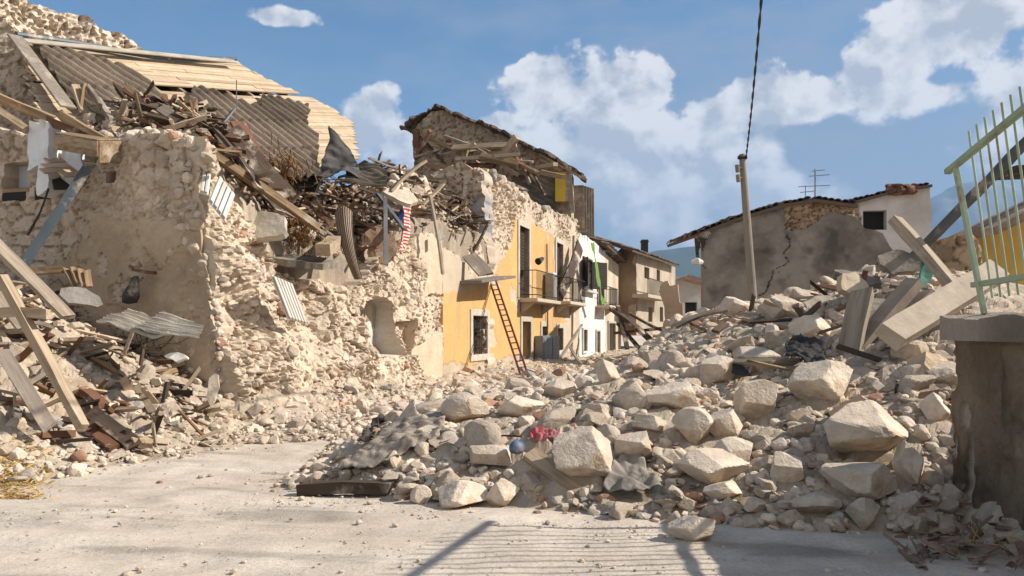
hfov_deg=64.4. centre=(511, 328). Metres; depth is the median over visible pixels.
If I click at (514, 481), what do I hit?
stone block
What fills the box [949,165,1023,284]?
yellow villa
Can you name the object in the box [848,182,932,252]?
white gabled house
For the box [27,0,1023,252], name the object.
sky
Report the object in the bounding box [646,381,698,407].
boulder
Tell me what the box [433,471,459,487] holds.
stone block
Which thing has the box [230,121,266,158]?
wooden plank
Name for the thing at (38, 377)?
wooden plank
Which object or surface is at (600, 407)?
stone block
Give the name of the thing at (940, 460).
stone block
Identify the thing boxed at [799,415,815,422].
stone block
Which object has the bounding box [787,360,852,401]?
boulder
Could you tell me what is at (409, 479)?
stone block
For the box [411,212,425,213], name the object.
wooden plank
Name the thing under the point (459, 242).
rubble mound
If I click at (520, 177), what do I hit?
wooden beam
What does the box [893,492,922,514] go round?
stone block
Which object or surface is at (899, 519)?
stone block
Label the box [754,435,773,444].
stone block
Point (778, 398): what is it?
stone block
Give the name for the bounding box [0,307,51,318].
wooden beam
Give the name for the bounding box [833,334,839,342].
stone block
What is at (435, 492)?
stone block
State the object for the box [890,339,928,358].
boulder
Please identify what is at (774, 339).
stone block
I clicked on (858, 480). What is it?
boulder
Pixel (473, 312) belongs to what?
window
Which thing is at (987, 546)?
tile shard
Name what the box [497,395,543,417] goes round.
boulder
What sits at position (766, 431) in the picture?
stone block
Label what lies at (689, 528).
boulder
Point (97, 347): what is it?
wooden plank
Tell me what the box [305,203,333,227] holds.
wooden plank
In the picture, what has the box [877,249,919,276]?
broken slab
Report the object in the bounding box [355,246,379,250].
wooden plank
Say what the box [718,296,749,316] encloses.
boulder
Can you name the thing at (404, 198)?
broken slab
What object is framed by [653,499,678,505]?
stone block
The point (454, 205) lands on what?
wooden plank
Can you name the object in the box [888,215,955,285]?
wooden beam
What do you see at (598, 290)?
balcony door
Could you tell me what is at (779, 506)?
stone block
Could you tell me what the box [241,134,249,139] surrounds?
wooden plank
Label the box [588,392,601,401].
stone block
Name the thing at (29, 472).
stone block
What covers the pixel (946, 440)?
stone block
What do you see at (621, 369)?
stone block
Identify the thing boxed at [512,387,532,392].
stone block
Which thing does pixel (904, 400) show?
stone block
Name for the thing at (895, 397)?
stone block
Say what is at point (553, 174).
wooden beam
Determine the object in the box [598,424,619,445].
stone block
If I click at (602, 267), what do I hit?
window
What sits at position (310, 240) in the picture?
stone block
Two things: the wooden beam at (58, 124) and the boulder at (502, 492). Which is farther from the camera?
the wooden beam at (58, 124)
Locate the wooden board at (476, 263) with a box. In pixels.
[463,252,493,275]
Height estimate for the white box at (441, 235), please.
0.314 m
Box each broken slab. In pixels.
[206,374,219,406]
[253,210,288,242]
[271,254,338,269]
[382,188,417,206]
[803,295,831,307]
[833,269,881,288]
[836,272,868,296]
[871,298,884,309]
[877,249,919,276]
[906,351,947,369]
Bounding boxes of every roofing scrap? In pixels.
[203,121,229,135]
[209,133,223,144]
[319,188,338,196]
[354,224,365,227]
[355,233,362,241]
[407,175,424,183]
[447,215,461,219]
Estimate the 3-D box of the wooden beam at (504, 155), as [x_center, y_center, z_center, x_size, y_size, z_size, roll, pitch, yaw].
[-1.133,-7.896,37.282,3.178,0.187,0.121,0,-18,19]
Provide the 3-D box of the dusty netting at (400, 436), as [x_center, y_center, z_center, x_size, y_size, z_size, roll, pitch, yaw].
[-1.054,1.155,8.779,0.853,0.508,1.731,0,0,22]
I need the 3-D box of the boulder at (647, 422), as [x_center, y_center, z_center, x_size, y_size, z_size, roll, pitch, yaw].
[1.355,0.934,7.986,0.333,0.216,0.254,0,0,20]
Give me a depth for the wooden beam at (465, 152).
37.80 m
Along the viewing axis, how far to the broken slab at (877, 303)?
10.03 m
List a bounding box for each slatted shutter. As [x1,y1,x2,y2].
[200,171,210,195]
[209,176,234,221]
[270,275,306,323]
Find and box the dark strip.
[358,406,402,441]
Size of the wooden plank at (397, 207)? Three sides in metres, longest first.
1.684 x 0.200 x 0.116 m
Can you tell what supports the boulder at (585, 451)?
on the rubble mound at (996, 303)
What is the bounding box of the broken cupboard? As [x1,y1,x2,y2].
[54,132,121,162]
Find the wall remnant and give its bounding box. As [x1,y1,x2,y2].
[659,281,682,319]
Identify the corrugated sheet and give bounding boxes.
[96,308,168,338]
[134,310,203,338]
[345,160,386,186]
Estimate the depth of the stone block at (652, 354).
10.85 m
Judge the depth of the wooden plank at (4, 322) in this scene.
10.83 m
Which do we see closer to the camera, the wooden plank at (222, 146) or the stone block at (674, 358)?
the stone block at (674, 358)
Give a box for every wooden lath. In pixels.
[62,267,76,286]
[69,266,79,283]
[76,268,85,286]
[83,269,92,287]
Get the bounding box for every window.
[470,309,489,361]
[540,322,548,335]
[556,324,563,354]
[582,256,606,290]
[582,327,587,353]
[863,212,882,229]
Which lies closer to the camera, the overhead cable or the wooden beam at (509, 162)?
the overhead cable
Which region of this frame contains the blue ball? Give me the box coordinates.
[509,440,524,453]
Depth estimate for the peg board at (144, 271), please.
12.82 m
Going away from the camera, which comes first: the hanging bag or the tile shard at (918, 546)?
the tile shard at (918, 546)
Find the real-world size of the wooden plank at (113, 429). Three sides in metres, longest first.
0.858 x 0.209 x 0.078 m
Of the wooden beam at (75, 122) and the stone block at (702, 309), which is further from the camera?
the stone block at (702, 309)
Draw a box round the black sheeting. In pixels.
[784,333,825,362]
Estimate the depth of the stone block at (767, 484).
6.87 m
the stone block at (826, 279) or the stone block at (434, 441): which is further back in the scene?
the stone block at (826, 279)
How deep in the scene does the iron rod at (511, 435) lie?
7.95 m
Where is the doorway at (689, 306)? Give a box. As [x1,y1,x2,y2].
[685,302,695,312]
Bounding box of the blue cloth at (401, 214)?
[398,209,403,220]
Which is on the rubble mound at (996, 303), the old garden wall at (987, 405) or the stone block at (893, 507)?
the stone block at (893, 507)
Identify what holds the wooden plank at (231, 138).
on the rubble mound at (459, 242)
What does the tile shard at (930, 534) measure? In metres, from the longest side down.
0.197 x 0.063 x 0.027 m
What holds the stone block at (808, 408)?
on the rubble mound at (996, 303)
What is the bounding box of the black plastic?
[731,353,752,375]
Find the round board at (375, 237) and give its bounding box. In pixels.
[365,224,397,264]
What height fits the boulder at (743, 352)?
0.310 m
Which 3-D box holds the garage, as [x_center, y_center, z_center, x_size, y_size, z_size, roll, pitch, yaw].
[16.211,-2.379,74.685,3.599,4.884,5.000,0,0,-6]
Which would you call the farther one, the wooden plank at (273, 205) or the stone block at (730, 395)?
the wooden plank at (273, 205)
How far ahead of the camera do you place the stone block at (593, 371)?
10.56 m
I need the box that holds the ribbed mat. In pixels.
[335,206,362,279]
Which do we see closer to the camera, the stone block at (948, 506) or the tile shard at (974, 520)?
the tile shard at (974, 520)
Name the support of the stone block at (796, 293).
on the rubble mound at (996, 303)
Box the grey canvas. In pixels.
[603,453,661,491]
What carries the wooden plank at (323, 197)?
on the rubble mound at (459, 242)
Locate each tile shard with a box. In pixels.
[882,532,905,549]
[895,531,921,537]
[897,525,909,533]
[898,548,924,562]
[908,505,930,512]
[910,536,924,551]
[915,531,939,537]
[915,566,927,569]
[918,545,930,553]
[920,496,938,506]
[920,539,956,557]
[920,552,927,559]
[924,517,954,535]
[925,535,960,543]
[926,521,938,526]
[929,549,946,562]
[944,546,967,553]
[945,542,974,550]
[953,520,971,532]
[954,542,983,549]
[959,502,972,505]
[968,515,993,541]
[970,515,977,527]
[972,552,997,562]
[976,543,1002,550]
[978,545,1000,563]
[986,522,1011,529]
[993,533,1002,550]
[995,523,1007,531]
[1003,546,1013,555]
[1005,558,1023,569]
[1015,540,1023,553]
[1016,557,1023,566]
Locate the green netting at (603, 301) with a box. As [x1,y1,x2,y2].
[591,242,605,304]
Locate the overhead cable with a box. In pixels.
[745,0,762,155]
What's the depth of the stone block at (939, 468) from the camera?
6.91 m
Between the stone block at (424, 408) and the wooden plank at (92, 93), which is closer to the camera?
the stone block at (424, 408)
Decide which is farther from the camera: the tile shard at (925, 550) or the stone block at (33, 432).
the stone block at (33, 432)
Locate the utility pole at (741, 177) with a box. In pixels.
[735,154,756,300]
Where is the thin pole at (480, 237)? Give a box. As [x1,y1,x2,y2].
[471,224,488,253]
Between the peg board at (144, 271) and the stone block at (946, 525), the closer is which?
the stone block at (946, 525)
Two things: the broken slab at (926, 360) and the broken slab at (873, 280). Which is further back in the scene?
the broken slab at (873, 280)
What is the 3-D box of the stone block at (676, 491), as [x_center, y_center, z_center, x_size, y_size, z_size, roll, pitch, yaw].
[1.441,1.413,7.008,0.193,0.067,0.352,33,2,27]
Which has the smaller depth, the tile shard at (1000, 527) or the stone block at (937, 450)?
the tile shard at (1000, 527)
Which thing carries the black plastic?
on the rubble mound at (996, 303)
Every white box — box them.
[164,352,188,362]
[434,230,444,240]
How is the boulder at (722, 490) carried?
on the rubble mound at (996, 303)
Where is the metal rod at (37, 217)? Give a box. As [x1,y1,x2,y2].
[27,188,49,235]
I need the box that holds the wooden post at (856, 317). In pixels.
[836,286,873,356]
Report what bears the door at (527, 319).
in the yellow house at (529, 254)
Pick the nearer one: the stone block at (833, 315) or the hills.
the stone block at (833, 315)
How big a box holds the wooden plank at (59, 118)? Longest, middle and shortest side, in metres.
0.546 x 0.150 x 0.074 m
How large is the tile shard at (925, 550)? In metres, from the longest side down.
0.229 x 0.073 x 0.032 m
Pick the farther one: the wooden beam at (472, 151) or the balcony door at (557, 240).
the wooden beam at (472, 151)
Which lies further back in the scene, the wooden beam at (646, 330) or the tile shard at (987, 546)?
the wooden beam at (646, 330)
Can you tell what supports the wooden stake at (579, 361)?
on the rubble mound at (996, 303)
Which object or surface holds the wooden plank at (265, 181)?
on the rubble mound at (459, 242)
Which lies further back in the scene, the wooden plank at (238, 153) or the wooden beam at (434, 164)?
the wooden beam at (434, 164)
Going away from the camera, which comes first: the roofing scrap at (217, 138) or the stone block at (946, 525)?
the stone block at (946, 525)
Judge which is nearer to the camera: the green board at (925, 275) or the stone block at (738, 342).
the stone block at (738, 342)
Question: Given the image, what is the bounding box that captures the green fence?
[944,86,1023,313]
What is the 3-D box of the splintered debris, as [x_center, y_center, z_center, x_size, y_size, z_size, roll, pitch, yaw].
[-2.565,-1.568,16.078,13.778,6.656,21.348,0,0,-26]
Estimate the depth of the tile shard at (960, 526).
6.09 m
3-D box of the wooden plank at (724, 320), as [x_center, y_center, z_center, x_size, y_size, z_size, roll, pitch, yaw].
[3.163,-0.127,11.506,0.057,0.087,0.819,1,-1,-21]
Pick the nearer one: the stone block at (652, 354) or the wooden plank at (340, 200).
the stone block at (652, 354)
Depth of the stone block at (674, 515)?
6.67 m
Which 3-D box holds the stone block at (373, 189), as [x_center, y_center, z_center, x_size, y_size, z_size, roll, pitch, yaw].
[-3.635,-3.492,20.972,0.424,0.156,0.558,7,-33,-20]
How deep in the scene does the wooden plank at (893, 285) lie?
10.35 m
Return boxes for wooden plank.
[0,107,28,131]
[0,239,75,318]
[0,291,21,330]
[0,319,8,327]
[0,342,20,346]
[0,349,55,433]
[10,371,46,392]
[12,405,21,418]
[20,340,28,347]
[22,387,78,411]
[30,265,63,274]
[34,320,54,328]
[54,109,75,127]
[71,84,89,112]
[76,386,109,408]
[77,83,86,116]
[80,342,113,354]
[85,406,141,449]
[86,426,119,450]
[87,83,101,110]
[90,356,118,375]
[98,96,115,120]
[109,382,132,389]
[110,346,128,349]
[112,81,139,99]
[132,102,227,128]
[138,117,165,129]
[145,112,200,135]
[153,411,163,422]
[156,105,198,129]
[160,368,177,374]
[162,120,196,129]
[186,116,219,122]
[196,128,207,132]
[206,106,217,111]
[210,126,264,190]
[214,143,238,149]
[216,148,241,156]
[219,148,236,159]
[224,134,241,142]
[224,144,285,211]
[227,124,295,197]
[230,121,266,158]
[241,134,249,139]
[253,173,269,185]
[254,166,279,178]
[285,211,326,236]
[305,188,350,204]
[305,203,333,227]
[307,195,329,200]
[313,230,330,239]
[325,181,354,197]
[328,230,359,238]
[334,213,377,231]
[337,172,408,178]
[343,196,377,205]
[348,199,402,209]
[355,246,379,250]
[363,227,401,230]
[368,157,408,171]
[383,224,401,231]
[389,160,426,191]
[411,201,422,211]
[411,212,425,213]
[411,213,440,218]
[415,208,436,213]
[421,183,444,204]
[439,196,450,199]
[439,204,478,231]
[447,204,461,207]
[459,220,492,224]
[523,447,594,497]
[593,355,622,361]
[674,307,727,328]
[717,317,753,323]
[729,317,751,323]
[772,360,801,365]
[791,303,805,317]
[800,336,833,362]
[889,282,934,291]
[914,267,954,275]
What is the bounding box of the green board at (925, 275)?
[918,258,932,285]
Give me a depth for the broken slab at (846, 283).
10.50 m
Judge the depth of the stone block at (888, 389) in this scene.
8.06 m
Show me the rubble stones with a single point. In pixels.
(348, 433)
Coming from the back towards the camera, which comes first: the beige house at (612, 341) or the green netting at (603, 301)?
the beige house at (612, 341)
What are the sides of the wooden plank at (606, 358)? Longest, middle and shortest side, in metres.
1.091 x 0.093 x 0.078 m
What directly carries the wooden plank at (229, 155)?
on the rubble mound at (459, 242)
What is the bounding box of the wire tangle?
[108,325,189,368]
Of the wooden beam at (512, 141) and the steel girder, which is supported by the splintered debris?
the steel girder
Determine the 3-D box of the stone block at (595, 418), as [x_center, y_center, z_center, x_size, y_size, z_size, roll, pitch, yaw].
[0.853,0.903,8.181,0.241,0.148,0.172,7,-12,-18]
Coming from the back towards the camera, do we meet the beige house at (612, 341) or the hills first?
the hills
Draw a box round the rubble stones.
[0,111,1011,575]
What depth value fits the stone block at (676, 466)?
7.38 m
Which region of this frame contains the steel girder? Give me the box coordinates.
[21,165,91,266]
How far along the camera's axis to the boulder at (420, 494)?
7.43 m
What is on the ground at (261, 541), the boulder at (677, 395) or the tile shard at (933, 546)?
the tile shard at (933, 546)
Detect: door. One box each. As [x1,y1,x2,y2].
[517,219,530,297]
[520,316,532,359]
[554,237,563,300]
[595,329,600,352]
[597,289,604,304]
[607,321,615,350]
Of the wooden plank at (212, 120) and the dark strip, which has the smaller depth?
the dark strip
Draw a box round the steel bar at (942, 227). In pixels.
[886,137,1023,277]
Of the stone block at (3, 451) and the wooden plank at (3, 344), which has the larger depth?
the wooden plank at (3, 344)
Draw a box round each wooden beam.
[0,93,55,119]
[0,274,88,431]
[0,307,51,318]
[46,116,85,133]
[58,110,106,136]
[216,152,320,230]
[296,480,392,495]
[315,235,340,255]
[414,148,439,157]
[416,129,432,154]
[418,156,448,170]
[419,142,443,160]
[422,135,478,160]
[425,147,450,156]
[426,143,443,162]
[432,163,495,170]
[436,143,453,147]
[441,143,475,157]
[443,135,487,152]
[451,142,516,150]
[455,152,519,160]
[460,141,468,163]
[469,148,502,154]
[473,151,502,155]
[478,148,518,176]
[479,152,519,169]
[494,134,518,168]
[507,180,528,192]
[510,157,539,175]
[512,168,522,180]
[514,157,529,175]
[517,162,557,174]
[519,160,533,162]
[520,158,530,184]
[527,162,545,195]
[539,170,565,179]
[609,307,653,340]
[613,327,662,333]
[615,305,628,349]
[616,323,640,349]
[629,313,663,330]
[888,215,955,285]
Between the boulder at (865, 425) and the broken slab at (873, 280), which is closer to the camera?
the boulder at (865, 425)
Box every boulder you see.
[410,485,431,503]
[437,480,488,508]
[440,392,488,421]
[470,444,511,465]
[485,478,519,506]
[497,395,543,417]
[544,378,577,396]
[552,426,615,477]
[594,359,619,383]
[614,430,651,458]
[632,413,667,432]
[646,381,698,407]
[667,515,714,540]
[671,406,713,443]
[677,447,749,484]
[699,355,734,383]
[703,480,741,499]
[710,408,742,437]
[715,436,752,462]
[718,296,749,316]
[732,346,781,372]
[733,379,778,417]
[744,496,765,511]
[757,295,804,318]
[770,451,804,481]
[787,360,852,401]
[788,315,830,337]
[791,491,841,513]
[821,462,897,499]
[823,400,908,453]
[845,497,878,529]
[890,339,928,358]
[892,441,924,484]
[919,392,950,420]
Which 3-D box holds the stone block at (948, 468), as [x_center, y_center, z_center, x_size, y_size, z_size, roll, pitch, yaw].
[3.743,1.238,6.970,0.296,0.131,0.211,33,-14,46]
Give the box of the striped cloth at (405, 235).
[398,206,410,254]
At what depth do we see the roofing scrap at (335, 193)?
19.52 m
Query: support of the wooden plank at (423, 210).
on the rubble mound at (459, 242)
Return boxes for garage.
[675,275,700,314]
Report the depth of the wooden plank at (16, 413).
9.37 m
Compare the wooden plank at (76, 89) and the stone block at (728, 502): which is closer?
the stone block at (728, 502)
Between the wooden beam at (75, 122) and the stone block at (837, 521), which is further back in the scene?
the wooden beam at (75, 122)
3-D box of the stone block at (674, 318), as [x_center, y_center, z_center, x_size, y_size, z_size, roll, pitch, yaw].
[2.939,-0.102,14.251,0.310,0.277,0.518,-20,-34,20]
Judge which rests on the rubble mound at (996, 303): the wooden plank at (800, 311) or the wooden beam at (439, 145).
the wooden plank at (800, 311)
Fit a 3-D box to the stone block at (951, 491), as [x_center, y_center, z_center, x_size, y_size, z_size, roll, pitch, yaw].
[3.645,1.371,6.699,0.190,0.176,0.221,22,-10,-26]
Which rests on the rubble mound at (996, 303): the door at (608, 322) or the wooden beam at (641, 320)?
the wooden beam at (641, 320)
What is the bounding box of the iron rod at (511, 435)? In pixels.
[501,435,521,436]
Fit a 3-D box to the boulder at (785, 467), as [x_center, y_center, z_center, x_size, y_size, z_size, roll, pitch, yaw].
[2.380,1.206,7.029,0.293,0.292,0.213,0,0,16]
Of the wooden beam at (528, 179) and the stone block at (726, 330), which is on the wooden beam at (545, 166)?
the wooden beam at (528, 179)
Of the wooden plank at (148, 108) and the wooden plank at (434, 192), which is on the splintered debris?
the wooden plank at (148, 108)
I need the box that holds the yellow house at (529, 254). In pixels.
[399,104,593,373]
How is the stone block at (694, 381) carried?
on the rubble mound at (996, 303)
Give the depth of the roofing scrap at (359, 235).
18.47 m
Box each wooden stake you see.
[559,324,582,357]
[569,345,582,364]
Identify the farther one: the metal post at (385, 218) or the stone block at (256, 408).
the metal post at (385, 218)
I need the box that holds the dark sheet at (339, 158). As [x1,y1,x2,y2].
[316,126,359,177]
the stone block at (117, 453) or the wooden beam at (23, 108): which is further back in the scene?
the wooden beam at (23, 108)
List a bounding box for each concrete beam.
[862,278,923,349]
[875,259,1009,350]
[905,289,933,308]
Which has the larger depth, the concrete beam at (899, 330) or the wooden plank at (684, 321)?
the wooden plank at (684, 321)
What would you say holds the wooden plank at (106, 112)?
on the rubble mound at (459, 242)
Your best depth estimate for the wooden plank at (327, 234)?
16.34 m
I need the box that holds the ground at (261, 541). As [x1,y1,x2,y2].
[0,335,1023,575]
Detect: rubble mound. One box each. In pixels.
[0,271,1023,559]
[86,121,487,327]
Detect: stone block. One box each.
[0,447,7,455]
[4,476,27,482]
[10,343,31,360]
[17,467,34,478]
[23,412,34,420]
[26,430,41,435]
[29,364,47,377]
[98,104,117,118]
[98,129,113,137]
[109,448,124,460]
[137,364,155,380]
[217,412,227,416]
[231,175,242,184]
[247,402,266,416]
[287,227,310,236]
[287,419,304,427]
[290,225,315,246]
[309,463,329,472]
[332,440,349,449]
[333,456,345,463]
[341,443,364,456]
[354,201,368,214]
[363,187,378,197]
[382,472,404,479]
[384,410,402,421]
[395,475,419,485]
[395,483,418,493]
[398,474,405,480]
[399,399,419,417]
[408,399,445,413]
[416,425,440,435]
[420,455,437,462]
[425,473,434,479]
[428,436,446,447]
[430,437,450,447]
[430,487,438,500]
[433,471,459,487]
[434,468,455,479]
[439,428,455,433]
[442,451,453,460]
[453,451,469,463]
[455,441,467,448]
[462,386,483,398]
[464,419,501,447]
[503,392,517,399]
[505,377,530,389]
[510,477,520,490]
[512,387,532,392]
[512,424,530,434]
[516,472,539,491]
[521,377,532,381]
[537,407,576,428]
[542,371,557,378]
[574,408,599,421]
[581,403,613,416]
[586,412,605,425]
[587,368,596,374]
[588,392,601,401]
[593,400,612,404]
[598,395,608,400]
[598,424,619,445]
[599,499,610,510]
[599,503,608,512]
[608,501,633,519]
[611,382,651,410]
[617,364,631,373]
[619,378,642,390]
[622,356,647,366]
[642,369,663,378]
[643,348,660,361]
[652,447,672,463]
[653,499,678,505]
[654,495,671,499]
[655,448,680,467]
[657,350,685,370]
[661,482,676,494]
[664,511,680,522]
[667,485,683,498]
[668,342,681,346]
[669,314,683,328]
[672,464,685,476]
[677,497,694,511]
[682,378,700,385]
[694,307,708,312]
[695,389,720,400]
[703,348,716,353]
[720,327,734,337]
[722,497,742,515]
[727,336,753,351]
[727,391,734,399]
[735,412,744,422]
[749,298,764,303]
[749,427,773,441]
[753,392,780,418]
[753,485,773,497]
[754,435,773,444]
[754,439,771,452]
[754,455,772,469]
[757,477,776,491]
[763,330,793,349]
[770,502,788,510]
[776,509,804,527]
[778,388,789,395]
[781,447,805,457]
[783,287,800,295]
[788,424,801,438]
[790,288,819,301]
[792,423,815,438]
[798,405,815,415]
[798,437,816,452]
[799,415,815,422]
[802,455,816,464]
[809,516,831,532]
[815,418,827,423]
[819,276,836,284]
[824,309,843,321]
[825,514,845,531]
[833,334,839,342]
[841,297,848,303]
[842,500,850,510]
[849,373,860,384]
[858,264,875,271]
[864,265,875,274]
[880,385,894,392]
[886,502,903,516]
[889,392,901,402]
[891,275,911,279]
[893,375,936,393]
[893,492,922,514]
[893,512,916,532]
[898,364,926,378]
[899,399,916,402]
[901,401,919,412]
[909,516,931,534]
[919,470,944,487]
[922,467,945,480]
[923,506,938,511]
[925,361,956,385]
[925,509,939,524]
[926,383,950,391]
[929,463,951,479]
[929,515,955,533]
[931,350,953,360]
[932,447,949,460]
[933,455,952,465]
[936,483,966,506]
[938,434,955,446]
[938,453,952,464]
[938,498,958,513]
[940,428,953,434]
[943,464,952,479]
[944,344,954,356]
[955,507,967,520]
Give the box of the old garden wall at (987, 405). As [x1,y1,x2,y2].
[940,312,1023,529]
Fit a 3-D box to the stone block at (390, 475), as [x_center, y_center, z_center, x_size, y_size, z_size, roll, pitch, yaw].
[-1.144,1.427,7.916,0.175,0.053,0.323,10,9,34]
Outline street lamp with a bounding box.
[691,258,705,268]
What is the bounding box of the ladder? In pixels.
[490,281,526,374]
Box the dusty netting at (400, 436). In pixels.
[335,407,443,469]
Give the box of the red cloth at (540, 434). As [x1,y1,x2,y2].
[528,426,560,441]
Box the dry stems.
[957,512,1023,555]
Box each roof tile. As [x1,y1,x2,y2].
[117,110,139,116]
[126,98,150,106]
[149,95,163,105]
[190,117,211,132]
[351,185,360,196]
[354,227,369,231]
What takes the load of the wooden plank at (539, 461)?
on the rubble mound at (996, 303)
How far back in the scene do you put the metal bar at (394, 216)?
18.28 m
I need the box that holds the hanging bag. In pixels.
[122,276,139,303]
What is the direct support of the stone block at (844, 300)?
on the rubble mound at (996, 303)
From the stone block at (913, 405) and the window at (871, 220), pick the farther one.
the window at (871, 220)
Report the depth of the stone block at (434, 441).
8.30 m
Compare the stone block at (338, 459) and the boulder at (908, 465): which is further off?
the stone block at (338, 459)
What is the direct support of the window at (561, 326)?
in the yellow house at (529, 254)
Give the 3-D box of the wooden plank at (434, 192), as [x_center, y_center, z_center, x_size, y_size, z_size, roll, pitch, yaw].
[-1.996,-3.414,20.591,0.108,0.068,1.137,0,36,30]
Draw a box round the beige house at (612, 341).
[589,237,626,351]
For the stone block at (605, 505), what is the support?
on the rubble mound at (996, 303)
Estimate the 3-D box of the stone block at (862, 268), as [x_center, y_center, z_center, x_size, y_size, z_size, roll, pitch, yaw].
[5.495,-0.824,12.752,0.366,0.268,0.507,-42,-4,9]
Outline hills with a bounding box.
[647,246,700,277]
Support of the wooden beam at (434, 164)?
on the wooden beam at (484, 165)
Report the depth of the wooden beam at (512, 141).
37.28 m
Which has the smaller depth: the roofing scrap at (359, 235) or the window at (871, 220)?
the roofing scrap at (359, 235)
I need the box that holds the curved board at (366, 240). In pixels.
[357,231,376,257]
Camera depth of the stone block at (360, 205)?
20.00 m
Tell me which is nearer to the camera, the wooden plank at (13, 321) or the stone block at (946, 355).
the stone block at (946, 355)
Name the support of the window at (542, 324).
in the yellow house at (529, 254)
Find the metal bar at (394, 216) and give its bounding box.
[376,192,407,230]
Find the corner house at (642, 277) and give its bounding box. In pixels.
[594,235,678,335]
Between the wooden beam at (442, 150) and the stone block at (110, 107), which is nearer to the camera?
the stone block at (110, 107)
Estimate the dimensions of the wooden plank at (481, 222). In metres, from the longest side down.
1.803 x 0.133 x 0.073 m
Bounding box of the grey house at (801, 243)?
[666,196,891,309]
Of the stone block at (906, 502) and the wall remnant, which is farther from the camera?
the wall remnant
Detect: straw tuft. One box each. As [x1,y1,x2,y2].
[263,133,333,189]
[281,208,339,256]
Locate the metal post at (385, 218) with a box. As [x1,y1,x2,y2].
[383,197,387,265]
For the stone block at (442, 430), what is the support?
on the rubble mound at (996, 303)
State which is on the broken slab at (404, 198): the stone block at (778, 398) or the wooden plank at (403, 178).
the wooden plank at (403, 178)
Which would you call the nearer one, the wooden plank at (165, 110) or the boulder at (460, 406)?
the boulder at (460, 406)
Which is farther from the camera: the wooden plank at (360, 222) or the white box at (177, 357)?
the wooden plank at (360, 222)
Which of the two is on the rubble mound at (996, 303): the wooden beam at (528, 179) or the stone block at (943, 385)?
the stone block at (943, 385)
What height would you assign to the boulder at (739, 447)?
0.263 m
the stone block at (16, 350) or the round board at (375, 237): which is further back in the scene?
the round board at (375, 237)
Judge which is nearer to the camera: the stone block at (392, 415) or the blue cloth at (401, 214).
the stone block at (392, 415)
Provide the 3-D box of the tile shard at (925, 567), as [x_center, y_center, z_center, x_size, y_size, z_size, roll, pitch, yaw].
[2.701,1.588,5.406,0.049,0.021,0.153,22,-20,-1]
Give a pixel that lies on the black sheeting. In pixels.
(808, 349)
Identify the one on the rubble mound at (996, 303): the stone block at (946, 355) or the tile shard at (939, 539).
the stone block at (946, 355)
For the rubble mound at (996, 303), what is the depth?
9.08 m
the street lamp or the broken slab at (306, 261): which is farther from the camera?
the street lamp
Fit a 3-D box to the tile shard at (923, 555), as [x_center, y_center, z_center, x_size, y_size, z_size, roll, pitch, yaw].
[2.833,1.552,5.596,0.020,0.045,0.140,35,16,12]
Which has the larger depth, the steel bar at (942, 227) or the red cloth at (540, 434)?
the steel bar at (942, 227)
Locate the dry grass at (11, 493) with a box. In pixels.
[0,431,56,499]
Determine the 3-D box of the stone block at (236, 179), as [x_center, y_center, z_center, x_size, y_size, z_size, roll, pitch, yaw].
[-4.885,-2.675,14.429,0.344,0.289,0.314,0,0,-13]
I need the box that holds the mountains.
[930,179,1022,238]
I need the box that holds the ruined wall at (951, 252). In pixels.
[919,235,982,271]
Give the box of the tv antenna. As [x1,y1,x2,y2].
[798,169,830,196]
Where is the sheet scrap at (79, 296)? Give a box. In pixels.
[60,287,102,307]
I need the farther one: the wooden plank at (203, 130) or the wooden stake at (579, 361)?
the wooden stake at (579, 361)
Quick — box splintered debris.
[0,80,955,450]
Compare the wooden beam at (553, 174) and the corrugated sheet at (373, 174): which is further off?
the wooden beam at (553, 174)
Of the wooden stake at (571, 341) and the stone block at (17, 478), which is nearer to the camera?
the stone block at (17, 478)
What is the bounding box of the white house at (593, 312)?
[577,233,617,356]
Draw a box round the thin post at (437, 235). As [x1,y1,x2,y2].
[428,195,444,274]
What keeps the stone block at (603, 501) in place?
on the rubble mound at (996, 303)
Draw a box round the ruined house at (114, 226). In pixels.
[0,0,442,402]
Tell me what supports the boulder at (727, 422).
on the rubble mound at (996, 303)
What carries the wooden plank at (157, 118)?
on the rubble mound at (459, 242)
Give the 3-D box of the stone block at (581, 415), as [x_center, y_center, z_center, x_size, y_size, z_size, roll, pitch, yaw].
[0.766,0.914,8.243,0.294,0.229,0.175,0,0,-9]
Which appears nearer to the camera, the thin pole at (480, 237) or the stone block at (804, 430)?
the stone block at (804, 430)
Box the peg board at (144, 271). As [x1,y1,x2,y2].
[131,268,156,274]

